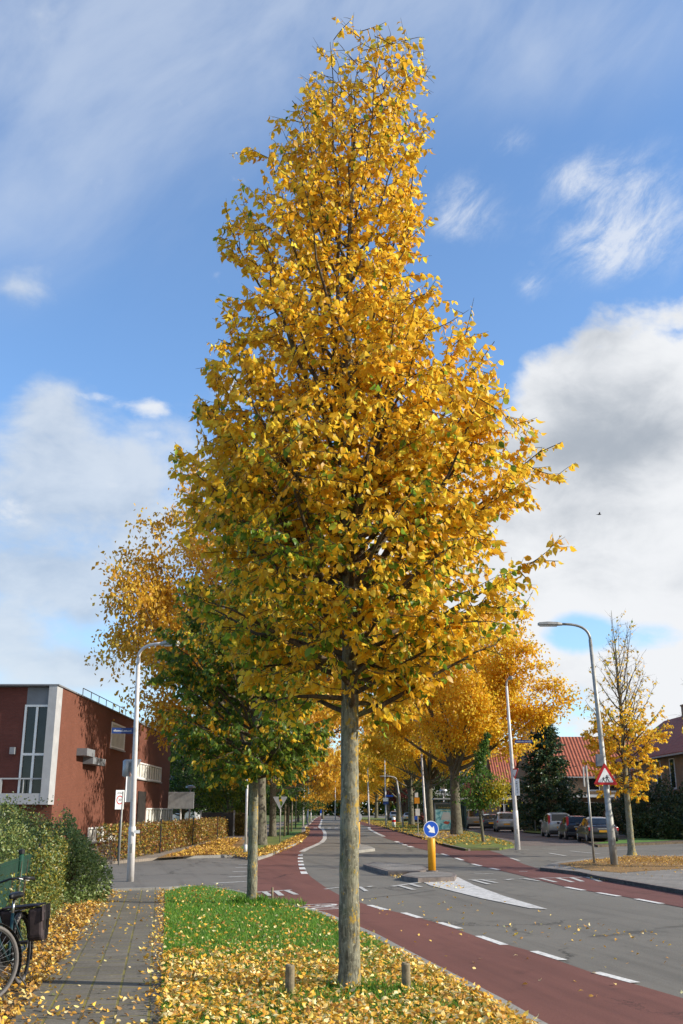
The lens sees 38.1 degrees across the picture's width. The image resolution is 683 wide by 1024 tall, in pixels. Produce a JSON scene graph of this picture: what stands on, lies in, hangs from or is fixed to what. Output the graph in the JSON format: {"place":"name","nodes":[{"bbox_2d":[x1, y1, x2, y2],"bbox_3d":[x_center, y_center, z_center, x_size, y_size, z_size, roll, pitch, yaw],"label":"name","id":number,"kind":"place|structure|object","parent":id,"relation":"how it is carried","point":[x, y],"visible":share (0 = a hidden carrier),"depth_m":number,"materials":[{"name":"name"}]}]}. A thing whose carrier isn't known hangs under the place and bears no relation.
{"place":"outdoors","nodes":[
{"label":"outdoors","id":0,"kind":"place"},
{"bbox_2d":[0,893,92,1023],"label":"planting strip","id":1,"kind":"object","parent":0,"point":[17,993],"depth_m":11.21,"materials":[{"name":"soil"}]},
{"bbox_2d":[0,876,34,996],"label":"bicycle","id":2,"kind":"object","parent":1,"relation":"on","point":[11,954],"visible":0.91,"depth_m":10.06,"materials":[{"name":"metal"}]},
{"bbox_2d":[0,902,49,943],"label":"pannier bag","id":3,"kind":"object","parent":2,"relation":"hanging from","point":[38,920],"visible":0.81,"depth_m":10.57,"materials":[{"name":"fabric"}]},
{"bbox_2d":[0,844,55,907],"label":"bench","id":4,"kind":"object","parent":1,"relation":"on","point":[7,868],"visible":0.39,"depth_m":13.94,"materials":[{"name":"green wood"}]},
{"bbox_2d":[0,791,67,863],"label":"overgrown hedge","id":5,"kind":"object","parent":1,"relation":"on","point":[17,836],"visible":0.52,"depth_m":17.53,"materials":[{"name":"green plant"}]},
{"bbox_2d":[0,811,72,951],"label":"overgrown hedge","id":6,"kind":"object","parent":1,"relation":"on","point":[48,854],"visible":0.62,"depth_m":16.01,"materials":[{"name":"green plant"}]},
{"bbox_2d":[0,796,84,891],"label":"bushy shrub","id":7,"kind":"object","parent":1,"relation":"on","point":[13,818],"visible":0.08,"depth_m":22.33,"materials":[{"name":"green plant"}]},
{"bbox_2d":[0,890,112,1023],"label":"fallen leaves","id":8,"kind":"object","parent":1,"relation":"on","point":[80,921],"visible":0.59,"depth_m":12.62,"materials":[{"name":"yellow plant"}]},
{"bbox_2d":[24,807,113,906],"bbox_3d":[-5.635,6.929,19.958,1.960,1.864,2.138,-9,-19,28],"label":"bushy shrub","id":9,"kind":"object","parent":1,"relation":"on","point":[84,856],"visible":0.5,"depth_m":19.61,"materials":[{"name":"green plant"}]},
{"bbox_2d":[10,890,164,1023],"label":"pavement","id":10,"kind":"structure","parent":0,"point":[117,975],"depth_m":11.16,"materials":[{"name":"grey concrete"}]},
{"bbox_2d":[7,887,165,1023],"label":"fallen leaves","id":11,"kind":"object","parent":10,"relation":"on","point":[158,968],"visible":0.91,"depth_m":11.00,"materials":[{"name":"yellow plant"}]},
{"bbox_2d":[74,857,247,890],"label":"side street","id":12,"kind":"structure","parent":0,"point":[182,872],"depth_m":30.10,"materials":[{"name":"grey asphalt"}]},
{"bbox_2d":[115,790,124,864],"bbox_3d":[-7.686,10.843,34.011,0.300,2.467,0.056,7,-18,-22],"label":"zone sign","id":13,"kind":"object","parent":12,"relation":"on","point":[119,801],"visible":1,"depth_m":34.20,"materials":[{"name":"metal"}]},
{"bbox_2d":[127,640,179,881],"bbox_3d":[-5.259,6.830,27.517,1.320,6.508,0.220,-5,-18,17],"label":"street lamp","id":14,"kind":"object","parent":12,"relation":"on","point":[131,854],"visible":0.93,"depth_m":27.48,"materials":[{"name":"grey metal"}]},
{"bbox_2d":[125,776,130,801],"bbox_3d":[-5.893,7.696,27.457,0.012,0.680,0.260,-12,-21,35],"label":"sub plate sign","id":15,"kind":"object","parent":14,"relation":"attached to","point":[128,790],"visible":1,"depth_m":27.42,"materials":[{"name":"metal"}]},
{"bbox_2d":[17,815,320,864],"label":"pavement","id":16,"kind":"structure","parent":0,"point":[150,857],"depth_m":42.69,"materials":[{"name":"concrete"}]},
{"bbox_2d":[0,684,172,845],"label":"school building","id":17,"kind":"structure","parent":16,"relation":"on","point":[68,748],"depth_m":46.63,"materials":[{"name":"red brick"}]},
{"bbox_2d":[17,705,47,792],"bbox_3d":[-13.306,10.362,43.150,1.302,3.846,0.130,0,-17,0],"label":"window","id":18,"kind":"structure","parent":17,"relation":"in","point":[35,716],"depth_m":43.18,"materials":[{"name":"clear glass"}]},
{"bbox_2d":[87,826,121,843],"bbox_3d":[-12.641,17.351,53.326,0.118,0.786,8.732,0,-17,-1],"label":"window","id":19,"kind":"structure","parent":17,"relation":"in","point":[92,832],"depth_m":50.60,"materials":[{"name":"white glass"}]},
{"bbox_2d":[110,722,125,751],"bbox_3d":[-12.663,12.811,56.232,0.118,1.433,3.872,0,-17,-1],"label":"window","id":20,"kind":"structure","parent":17,"relation":"in","point":[117,742],"depth_m":56.12,"materials":[{"name":"glass"}]},
{"bbox_2d":[136,791,145,838],"bbox_3d":[-12.809,19.376,63.246,0.113,2.900,2.738,0,-17,0],"label":"door","id":21,"kind":"structure","parent":17,"relation":"in","point":[141,802],"depth_m":63.29,"materials":[{"name":"metal"}]},
{"bbox_2d":[130,762,161,782],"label":"balcony","id":22,"kind":"structure","parent":17,"relation":"in","point":[145,772],"depth_m":65.92,"materials":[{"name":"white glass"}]},
{"bbox_2d":[145,808,172,822],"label":"balcony","id":23,"kind":"structure","parent":17,"relation":"in","point":[156,814],"depth_m":69.91,"materials":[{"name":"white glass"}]},
{"bbox_2d":[94,816,227,860],"bbox_3d":[-8.307,17.747,55.034,1.593,1.535,40.526,0,-17,0],"label":"beech hedge","id":24,"kind":"object","parent":16,"relation":"on","point":[174,832],"visible":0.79,"depth_m":43.14,"materials":[{"name":"orange-brown leaf"},{"name":"twig bark"}]},
{"bbox_2d":[117,816,226,860],"bbox_3d":[-7.851,17.666,54.973,0.420,1.400,40.502,0,-17,0],"label":"railing fence","id":25,"kind":"object","parent":16,"relation":"on","point":[161,829],"visible":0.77,"depth_m":42.75,"materials":[{"name":"metal"}]},
{"bbox_2d":[200,810,234,836],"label":"gate panel","id":26,"kind":"structure","parent":16,"relation":"on","point":[230,816],"depth_m":68.64,"materials":[{"name":"black metal"}]},
{"bbox_2d":[193,773,267,817],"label":"broadleaf tree","id":27,"kind":"object","parent":16,"relation":"on","point":[213,797],"visible":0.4,"depth_m":78.37,"materials":[{"name":"green plant"}]},
{"bbox_2d":[228,811,244,834],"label":"clipped hedge","id":28,"kind":"object","parent":16,"relation":"on","point":[239,829],"visible":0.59,"depth_m":71.89,"materials":[{"name":"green plant"}]},
{"bbox_2d":[224,816,316,853],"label":"grass verge","id":29,"kind":"object","parent":16,"relation":"on","point":[272,840],"depth_m":68.36,"materials":[{"name":"plant"}]},
{"bbox_2d":[168,831,305,857],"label":"fallen leaves","id":30,"kind":"object","parent":29,"relation":"on","point":[204,848],"visible":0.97,"depth_m":45.52,"materials":[{"name":"yellow plant"}]},
{"bbox_2d":[244,779,247,851],"bbox_3d":[-4.068,12.578,42.424,0.148,3.900,0.148,0,-17,0],"label":"post","id":31,"kind":"object","parent":29,"relation":"on","point":[246,816],"visible":0.7,"depth_m":42.23,"materials":[{"name":"metal"}]},
{"bbox_2d":[84,437,447,844],"bbox_3d":[-4.176,6.315,54.393,19.450,23.021,18.751,11,-20,-33],"label":"elm tree","id":32,"kind":"object","parent":29,"relation":"in","point":[153,608],"visible":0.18,"depth_m":52.46,"materials":[{"name":"yellow plant"}]},
{"bbox_2d":[182,606,372,836],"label":"elm tree","id":33,"kind":"object","parent":29,"relation":"on","point":[272,815],"visible":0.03,"depth_m":68.83,"materials":[{"name":"yellow plant"}]},
{"bbox_2d":[266,769,324,825],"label":"broadleaf tree","id":34,"kind":"object","parent":29,"relation":"on","point":[300,809],"visible":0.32,"depth_m":111.70,"materials":[{"name":"green plant"}]},
{"bbox_2d":[293,820,309,827],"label":"grass verge","id":35,"kind":"object","parent":29,"relation":"on","point":[299,824],"depth_m":134.52,"materials":[{"name":"plant"}]},
{"bbox_2d":[293,739,340,822],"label":"elm tree","id":36,"kind":"object","parent":35,"relation":"on","point":[334,784],"visible":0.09,"depth_m":142.87,"materials":[{"name":"yellow plant"}]},
{"bbox_2d":[136,815,314,841],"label":"lawn","id":37,"kind":"structure","parent":0,"point":[278,817],"depth_m":215.89,"materials":[{"name":"plant"}]},
{"bbox_2d":[142,722,199,819],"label":"apartment building","id":38,"kind":"structure","parent":37,"relation":"on","point":[186,815],"depth_m":156.44,"materials":[{"name":"concrete"}]},
{"bbox_2d":[168,792,193,818],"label":"billboard","id":39,"kind":"object","parent":37,"relation":"on","point":[180,800],"visible":0.93,"depth_m":67.17,"materials":[{"name":"white paint"}]},
{"bbox_2d":[154,716,241,819],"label":"broadleaf tree","id":40,"kind":"object","parent":37,"relation":"on","point":[179,783],"visible":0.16,"depth_m":84.27,"materials":[{"name":"green plant"}]},
{"bbox_2d":[172,739,268,818],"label":"broadleaf tree","id":41,"kind":"object","parent":37,"relation":"on","point":[198,809],"visible":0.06,"depth_m":90.04,"materials":[{"name":"green plant"}]},
{"bbox_2d":[197,779,295,814],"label":"broadleaf tree","id":42,"kind":"object","parent":37,"relation":"on","point":[268,798],"visible":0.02,"depth_m":105.84,"materials":[{"name":"green plant"}]},
{"bbox_2d":[0,0,682,809],"label":"sky","id":43,"kind":"structure","parent":0,"point":[553,182],"materials":[{"name":"blue"}]},
{"bbox_2d":[362,817,513,850],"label":"grass verge","id":44,"kind":"object","parent":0,"point":[471,846],"depth_m":55.88,"materials":[{"name":"plant"}]},
{"bbox_2d":[359,738,382,817],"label":"elm tree","id":45,"kind":"object","parent":44,"relation":"on","point":[376,795],"visible":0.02,"depth_m":224.92,"materials":[{"name":"yellow plant"}]},
{"bbox_2d":[358,729,418,821],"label":"elm tree","id":46,"kind":"object","parent":44,"relation":"on","point":[374,784],"visible":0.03,"depth_m":149.46,"materials":[{"name":"yellow plant"}]},
{"bbox_2d":[358,731,418,819],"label":"elm tree","id":47,"kind":"object","parent":44,"relation":"on","point":[377,791],"visible":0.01,"depth_m":181.57,"materials":[{"name":"yellow plant"}]},
{"bbox_2d":[358,696,438,824],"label":"elm tree","id":48,"kind":"object","parent":44,"relation":"on","point":[408,779],"visible":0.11,"depth_m":122.96,"materials":[{"name":"yellow plant"}]},
{"bbox_2d":[382,782,421,813],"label":"broadleaf tree","id":49,"kind":"object","parent":44,"relation":"on","point":[404,806],"visible":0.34,"depth_m":167.42,"materials":[{"name":"green plant"}]},
{"bbox_2d":[410,719,426,824],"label":"street lamp","id":50,"kind":"object","parent":44,"relation":"on","point":[425,814],"visible":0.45,"depth_m":80.85,"materials":[{"name":"metal"}]},
{"bbox_2d":[358,684,500,821],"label":"elm tree","id":51,"kind":"object","parent":44,"relation":"on","point":[429,771],"visible":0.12,"depth_m":96.29,"materials":[{"name":"yellow plant"}]},
{"bbox_2d":[361,819,513,844],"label":"fallen leaves","id":52,"kind":"object","parent":44,"relation":"on","point":[377,822],"visible":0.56,"depth_m":73.67,"materials":[{"name":"yellow plant"}]},
{"bbox_2d":[414,795,470,827],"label":"garden hedge","id":53,"kind":"object","parent":44,"relation":"on","point":[422,816],"visible":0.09,"depth_m":100.76,"materials":[{"name":"green plant"}]},
{"bbox_2d":[432,798,466,830],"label":"bus shelter","id":54,"kind":"object","parent":44,"relation":"on","point":[442,815],"visible":0.75,"depth_m":86.95,"materials":[{"name":"glass"}]},
{"bbox_2d":[359,596,584,834],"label":"elm tree","id":55,"kind":"object","parent":44,"relation":"on","point":[476,703],"visible":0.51,"depth_m":73.63,"materials":[{"name":"yellow plant"}]},
{"bbox_2d":[452,731,522,841],"bbox_3d":[8.356,15.902,57.344,4.047,6.366,3.344,0,-17,0],"label":"young tree","id":56,"kind":"object","parent":44,"relation":"on","point":[492,798],"visible":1,"depth_m":57.12,"materials":[{"name":"green plant"}]},
{"bbox_2d":[202,815,682,997],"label":"road","id":57,"kind":"structure","parent":0,"point":[646,966],"depth_m":19.43,"materials":[{"name":"grey asphalt"}]},
{"bbox_2d":[85,885,191,891],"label":"kerb","id":58,"kind":"structure","parent":57,"relation":"on","point":[146,888],"depth_m":23.24,"materials":[{"name":"concrete"}]},
{"bbox_2d":[175,817,316,859],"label":"kerb","id":59,"kind":"structure","parent":57,"relation":"on","point":[227,856],"depth_m":39.95,"materials":[{"name":"concrete"}]},
{"bbox_2d":[159,884,533,1023],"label":"grass verge","id":60,"kind":"object","parent":57,"relation":"on","point":[258,948],"depth_m":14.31,"materials":[{"name":"plant"}]},
{"bbox_2d":[141,473,335,899],"bbox_3d":[-2.100,2.885,20.830,4.053,10.119,4.262,0,-17,0],"label":"yellow elm","id":61,"kind":"object","parent":60,"relation":"on","point":[265,755],"visible":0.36,"depth_m":19.74,"materials":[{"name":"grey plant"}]},
{"bbox_2d":[285,964,294,995],"bbox_3d":[-0.504,4.626,9.642,0.092,0.406,0.092,0,-17,0],"label":"wooden post","id":62,"kind":"object","parent":60,"relation":"on","point":[289,975],"visible":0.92,"depth_m":9.63,"materials":[{"name":"brown wood"}]},
{"bbox_2d":[157,883,538,1023],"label":"fallen leaves","id":63,"kind":"object","parent":60,"relation":"on","point":[437,1009],"visible":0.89,"depth_m":9.77,"materials":[{"name":"yellow plant"}]},
{"bbox_2d":[168,15,578,987],"bbox_3d":[0.285,-0.657,11.763,4.680,11.671,5.111,0,-17,0],"label":"yellow elm","id":64,"kind":"object","parent":60,"relation":"on","point":[382,465],"visible":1,"depth_m":10.91,"materials":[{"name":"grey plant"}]},
{"bbox_2d":[401,962,410,989],"bbox_3d":[0.644,4.699,9.859,0.092,0.391,0.092,0,-17,0],"label":"wooden post","id":65,"kind":"object","parent":60,"relation":"on","point":[405,973],"visible":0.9,"depth_m":9.85,"materials":[{"name":"grey wood"}]},
{"bbox_2d":[207,885,547,1023],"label":"kerb","id":66,"kind":"structure","parent":57,"relation":"on","point":[520,1011],"depth_m":11.24,"materials":[{"name":"concrete"}]},
{"bbox_2d":[363,862,427,875],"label":"traffic island","id":67,"kind":"structure","parent":57,"relation":"on","point":[389,869],"depth_m":31.05,"materials":[{"name":"concrete"}]},
{"bbox_2d":[401,871,456,882],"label":"traffic island","id":68,"kind":"structure","parent":57,"relation":"on","point":[436,876],"depth_m":26.84,"materials":[{"name":"concrete"}]},
{"bbox_2d":[423,821,438,871],"bbox_3d":[2.663,9.946,29.334,0.344,1.505,0.371,-12,-20,34],"label":"traffic bollard","id":69,"kind":"object","parent":68,"relation":"on","point":[431,829],"visible":0.98,"depth_m":29.30,"materials":[{"name":"metal"}]},
{"bbox_2d":[257,816,682,1023],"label":"cycle lane","id":70,"kind":"structure","parent":57,"relation":"on","point":[554,995],"depth_m":12.09,"materials":[{"name":"red asphalt"}]},
{"bbox_2d":[297,745,340,818],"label":"elm tree","id":71,"kind":"object","parent":70,"relation":"on","point":[338,791],"visible":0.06,"depth_m":219.06,"materials":[{"name":"yellow plant"}]},
{"bbox_2d":[424,877,545,908],"bbox_3d":[3.022,9.080,23.756,1.298,0.001,9.648,1,-17,-4],"label":"road marking","id":72,"kind":"object","parent":57,"relation":"on","point":[473,890],"visible":0.88,"depth_m":23.34,"materials":[{"name":"white paint"}]},
{"bbox_2d":[368,905,637,982],"bbox_3d":[1.985,6.604,15.543,0.316,0.001,9.796,5,-17,-15],"label":"road marking","id":73,"kind":"object","parent":57,"relation":"on","point":[551,956],"visible":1,"depth_m":13.43,"materials":[{"name":"paint"}]},
{"bbox_2d":[338,816,682,906],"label":"cycle lane","id":74,"kind":"structure","parent":57,"relation":"on","point":[489,859],"depth_m":30.52,"materials":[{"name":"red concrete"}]},
{"bbox_2d":[540,867,682,893],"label":"kerb","id":75,"kind":"structure","parent":74,"relation":"on","point":[639,883],"depth_m":25.63,"materials":[{"name":"concrete"}]},
{"bbox_2d":[505,676,520,849],"bbox_3d":[8.514,12.307,48.762,0.350,8.283,1.226,0,-17,0],"label":"street lamp","id":76,"kind":"object","parent":57,"relation":"on","point":[516,827],"visible":0.99,"depth_m":48.91,"materials":[{"name":"metal"}]},
{"bbox_2d":[362,896,682,996],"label":"fallen leaves","id":77,"kind":"object","parent":57,"relation":"on","point":[590,995],"visible":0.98,"depth_m":15.41,"materials":[{"name":"yellow plant"}]},
{"bbox_2d":[419,822,590,845],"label":"parking street","id":78,"kind":"structure","parent":0,"point":[531,839],"depth_m":67.26,"materials":[{"name":"asphalt"}]},
{"bbox_2d":[466,809,483,828],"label":"parked car","id":79,"kind":"object","parent":78,"relation":"on","point":[472,818],"visible":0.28,"depth_m":101.98,"materials":[{"name":"paint"}]},
{"bbox_2d":[482,814,499,830],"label":"parked car","id":80,"kind":"object","parent":78,"relation":"on","point":[488,821],"visible":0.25,"depth_m":93.37,"materials":[{"name":"paint"}]},
{"bbox_2d":[492,812,513,831],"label":"parked car","id":81,"kind":"object","parent":78,"relation":"on","point":[503,820],"visible":0.59,"depth_m":86.15,"materials":[{"name":"paint"}]},
{"bbox_2d":[540,812,571,836],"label":"parked car","id":82,"kind":"object","parent":78,"relation":"on","point":[549,825],"visible":0.59,"depth_m":70.06,"materials":[{"name":"paint"}]},
{"bbox_2d":[557,816,585,839],"bbox_3d":[15.517,21.047,65.916,2.060,1.577,4.030,-1,-17,3],"label":"parked car","id":83,"kind":"object","parent":78,"relation":"on","point":[567,827],"visible":0.43,"depth_m":64.41,"materials":[{"name":"paint"}]},
{"bbox_2d":[576,817,618,841],"bbox_3d":[15.335,19.146,59.542,2.140,1.537,4.610,-1,-17,3],"label":"parked car","id":84,"kind":"object","parent":78,"relation":"on","point":[599,826],"visible":0.71,"depth_m":57.96,"materials":[{"name":"paint"}]},
{"bbox_2d":[379,815,682,846],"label":"garden ground","id":85,"kind":"structure","parent":0,"point":[597,843],"depth_m":55.88,"materials":[{"name":"soil"}]},
{"bbox_2d":[409,764,484,810],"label":"broadleaf tree","id":86,"kind":"object","parent":85,"relation":"on","point":[446,785],"visible":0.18,"depth_m":116.62,"materials":[{"name":"yellow plant"}]},
{"bbox_2d":[483,747,517,813],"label":"brick house","id":87,"kind":"structure","parent":85,"relation":"on","point":[503,766],"depth_m":131.34,"materials":[{"name":"red tile"}]},
{"bbox_2d":[509,711,590,827],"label":"conifer tree","id":88,"kind":"object","parent":85,"relation":"on","point":[550,773],"visible":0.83,"depth_m":88.24,"materials":[{"name":"green plant"}]},
{"bbox_2d":[518,802,605,830],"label":"garden hedge","id":89,"kind":"object","parent":85,"relation":"on","point":[596,808],"visible":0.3,"depth_m":86.32,"materials":[{"name":"green plant"}]},
{"bbox_2d":[516,729,635,827],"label":"brick house","id":90,"kind":"structure","parent":85,"relation":"on","point":[575,752],"depth_m":99.51,"materials":[{"name":"red tile"}]},
{"bbox_2d":[611,786,652,834],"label":"garden shrub","id":91,"kind":"object","parent":85,"relation":"on","point":[619,810],"visible":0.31,"depth_m":74.17,"materials":[{"name":"green plant"}]},
{"bbox_2d":[599,838,682,842],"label":"grass verge","id":92,"kind":"object","parent":85,"relation":"on","point":[636,840],"depth_m":59.36,"materials":[{"name":"plant"}]},
{"bbox_2d":[624,811,659,837],"bbox_3d":[19.797,20.578,64.834,2.337,1.850,2.331,0,-17,0],"label":"garden shrub","id":93,"kind":"object","parent":85,"relation":"on","point":[644,824],"visible":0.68,"depth_m":64.36,"materials":[{"name":"green plant"}]},
{"bbox_2d":[610,704,682,829],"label":"brick house","id":94,"kind":"structure","parent":85,"relation":"on","point":[669,754],"depth_m":77.88,"materials":[{"name":"red brick"}]},
{"bbox_2d":[669,758,676,789],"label":"window","id":95,"kind":"structure","parent":94,"relation":"in","point":[671,761],"depth_m":74.68,"materials":[{"name":"black glass"}]},
{"bbox_2d":[625,771,676,834],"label":"garden shrub","id":96,"kind":"object","parent":85,"relation":"on","point":[653,797],"visible":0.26,"depth_m":70.86,"materials":[{"name":"green plant"}]},
{"bbox_2d":[650,781,682,819],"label":"garden shrub","id":97,"kind":"object","parent":85,"relation":"on","point":[675,799],"visible":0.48,"depth_m":66.90,"materials":[{"name":"green plant"}]},
{"bbox_2d":[651,811,682,838],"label":"garden shrub","id":98,"kind":"object","parent":85,"relation":"on","point":[667,825],"visible":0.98,"depth_m":62.37,"materials":[{"name":"green plant"}]},
{"bbox_2d":[669,803,682,837],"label":"garden shrub","id":99,"kind":"object","parent":85,"relation":"on","point":[678,812],"visible":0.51,"depth_m":63.38,"materials":[{"name":"green plant"}]},
{"bbox_2d":[540,855,682,893],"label":"pavement","id":100,"kind":"structure","parent":0,"point":[669,878],"depth_m":27.66,"materials":[{"name":"grey concrete"}]},
{"bbox_2d":[538,621,617,864],"bbox_3d":[8.085,7.868,34.010,2.210,8.270,0.256,0,-17,0],"label":"street lamp","id":101,"kind":"object","parent":100,"relation":"on","point":[611,836],"visible":0.97,"depth_m":33.93,"materials":[{"name":"galvanised steel"},{"name":"glass"}]},
{"bbox_2d":[594,764,616,784],"bbox_3d":[8.935,8.890,33.538,0.808,0.700,0.033,2,-17,-7],"label":"warning sign","id":102,"kind":"object","parent":101,"relation":"attached to","point":[605,777],"visible":1,"depth_m":33.49,"materials":[{"name":"white metal"}]},
{"bbox_2d":[554,854,682,873],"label":"fallen leaves","id":103,"kind":"object","parent":100,"relation":"on","point":[643,858],"visible":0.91,"depth_m":35.33,"materials":[{"name":"yellow plant"}]},
{"bbox_2d":[558,856,682,872],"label":"tree pit","id":104,"kind":"object","parent":100,"relation":"on","point":[596,866],"visible":0.7,"depth_m":32.55,"materials":[{"name":"brown soil"}]},
{"bbox_2d":[582,766,595,862],"bbox_3d":[8.659,10.574,34.586,0.197,3.316,0.400,-6,-18,18],"label":"sign pole","id":105,"kind":"object","parent":104,"relation":"on","point":[590,819],"visible":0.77,"depth_m":34.63,"materials":[{"name":"metal"}]},
{"bbox_2d":[580,611,673,854],"bbox_3d":[12.108,9.109,42.006,3.810,10.423,3.842,0,-17,0],"label":"yellow elm","id":106,"kind":"object","parent":104,"relation":"on","point":[611,745],"visible":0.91,"depth_m":41.49,"materials":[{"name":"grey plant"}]},
{"label":"ground","id":107,"kind":"structure","parent":0,"visible":0},
{"bbox_2d":[217,793,407,815],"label":"wood","id":108,"kind":"object","parent":107,"relation":"on","point":[364,808],"visible":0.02,"depth_m":351.38,"materials":[{"name":"green plant"}]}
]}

